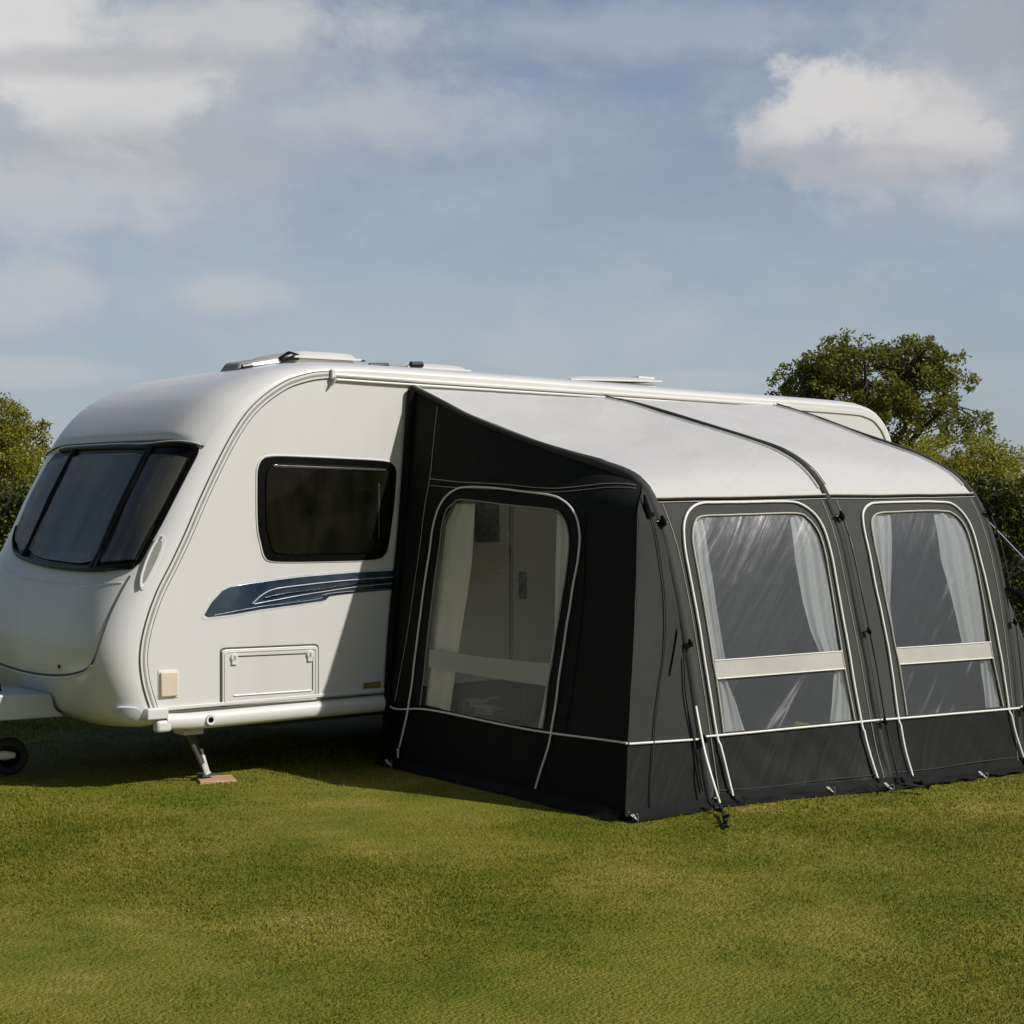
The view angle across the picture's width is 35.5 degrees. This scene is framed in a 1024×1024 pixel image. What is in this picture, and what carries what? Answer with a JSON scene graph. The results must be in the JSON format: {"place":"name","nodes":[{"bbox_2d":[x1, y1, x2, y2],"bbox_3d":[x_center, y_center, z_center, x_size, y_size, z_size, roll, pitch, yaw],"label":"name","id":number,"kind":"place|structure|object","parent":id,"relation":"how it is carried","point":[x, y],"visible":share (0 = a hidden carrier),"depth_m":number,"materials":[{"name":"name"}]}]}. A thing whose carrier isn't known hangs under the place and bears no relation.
{"place":"outdoors","nodes":[
{"label":"outdoors","id":0,"kind":"place"},
{"bbox_2d":[0,714,1023,1023],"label":"ground","id":1,"kind":"structure","parent":0,"point":[364,732],"depth_m":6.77,"materials":[{"name":"green plant"}]},
{"bbox_2d":[0,391,53,485],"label":"tree","id":2,"kind":"object","parent":1,"relation":"on","point":[17,459],"visible":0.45,"depth_m":29.68,"materials":[{"name":"green plant"}]},
{"bbox_2d":[196,775,236,783],"bbox_3d":[-1.845,1.670,9.991,0.230,0.024,0.224,0,0,-18],"label":"wooden pad","id":3,"kind":"object","parent":1,"relation":"on","point":[215,779],"visible":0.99,"depth_m":9.94,"materials":[{"name":"beige wood"}]},
{"bbox_2d":[0,351,890,776],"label":"caravan","id":4,"kind":"object","parent":1,"relation":"on","point":[190,557],"visible":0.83,"depth_m":10.29,"materials":[{"name":"paint"}]},
{"bbox_2d":[11,440,201,571],"bbox_3d":[-2.756,-0.042,10.478,0.558,0.833,2.021,0,0,-38],"label":"front window","id":5,"kind":"structure","parent":4,"relation":"in","point":[92,507],"depth_m":10.20,"materials":[{"name":"black glass"}]},
{"bbox_2d":[220,644,318,706],"bbox_3d":[-1.521,1.032,10.111,0.713,0.385,0.031,0,0,-38],"label":"locker door","id":6,"kind":"structure","parent":4,"relation":"in","point":[274,671],"depth_m":10.10,"materials":[{"name":"paint"}]},
{"bbox_2d":[256,455,396,562],"bbox_3d":[-1.182,-0.019,10.374,1.073,0.692,0.029,0,0,-38],"label":"side window","id":7,"kind":"structure","parent":4,"relation":"in","point":[310,509],"depth_m":10.34,"materials":[{"name":"black glass"}]},
{"bbox_2d":[509,506,567,662],"bbox_3d":[0.257,0.240,11.514,0.682,1.912,0.036,0,0,-38],"label":"habitation door","id":8,"kind":"structure","parent":4,"relation":"in","point":[534,530],"depth_m":11.43,"materials":[{"name":"paint"}]},
{"bbox_2d":[374,385,1023,821],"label":"awning","id":9,"kind":"object","parent":4,"relation":"attached to","point":[646,699],"visible":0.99,"depth_m":10.11,"materials":[{"name":"fabric"}]},
{"bbox_2d":[420,499,568,728],"bbox_3d":[-0.093,0.600,9.978,0.310,1.365,1.256,0,0,-38],"label":"window pane","id":10,"kind":"structure","parent":9,"relation":"in","point":[445,660],"depth_m":10.25,"materials":[{"name":"plastic"}]},
{"bbox_2d":[692,512,855,732],"bbox_3d":[1.550,0.642,9.671,1.098,1.280,0.366,0,0,-33],"label":"window pane","id":11,"kind":"structure","parent":9,"relation":"in","point":[813,575],"depth_m":9.77,"materials":[{"name":"plastic"}]},
{"bbox_2d":[871,510,1003,714],"bbox_3d":[2.777,0.648,10.538,1.034,1.326,0.375,0,0,-38],"label":"window pane","id":12,"kind":"structure","parent":9,"relation":"in","point":[957,559],"depth_m":10.68,"materials":[{"name":"plastic"}]},
{"bbox_2d":[0,471,1023,636],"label":"hedge","id":13,"kind":"object","parent":1,"relation":"on","point":[1001,498],"visible":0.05,"depth_m":19.45,"materials":[{"name":"green plant"}]},
{"bbox_2d":[631,813,638,823],"bbox_3d":[0.663,1.704,8.659,0.024,0.157,0.073,0,0,-42],"label":"tent peg","id":14,"kind":"object","parent":1,"relation":"in","point":[637,818],"visible":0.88,"depth_m":8.64,"materials":[{"name":"metal"}]},
{"bbox_2d":[712,797,729,827],"bbox_3d":[1.136,1.635,8.726,0.078,0.081,0.511,0,0,0],"label":"storm strap","id":15,"kind":"object","parent":1,"relation":"on","point":[717,806],"visible":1,"depth_m":8.72,"materials":[{"name":"black fabric"}]},
{"bbox_2d":[764,327,996,460],"bbox_3d":[7.742,-1.128,33.979,4.771,5.651,4.235,0,0,-6],"label":"tree","id":16,"kind":"object","parent":1,"relation":"on","point":[896,397],"visible":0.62,"depth_m":33.27,"materials":[{"name":"green plant"}]},
{"bbox_2d":[893,777,930,789],"bbox_3d":[2.424,1.639,9.685,0.232,0.069,0.085,0,0,27],"label":"storm strap","id":17,"kind":"object","parent":1,"relation":"on","point":[920,783],"visible":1,"depth_m":9.68,"materials":[{"name":"black fabric"}]},
{"bbox_2d":[898,427,1023,484],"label":"shrub","id":18,"kind":"object","parent":1,"relation":"on","point":[965,463],"visible":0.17,"depth_m":30.39,"materials":[{"name":"green plant"}]},
{"bbox_2d":[1005,445,1023,481],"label":"shrub","id":19,"kind":"object","parent":1,"relation":"on","point":[1017,457],"visible":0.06,"depth_m":33.04,"materials":[{"name":"green plant"}]},
{"bbox_2d":[0,0,1023,477],"label":"sky","id":20,"kind":"structure","parent":0,"point":[681,194],"materials":[{"name":"blue"}]}
]}

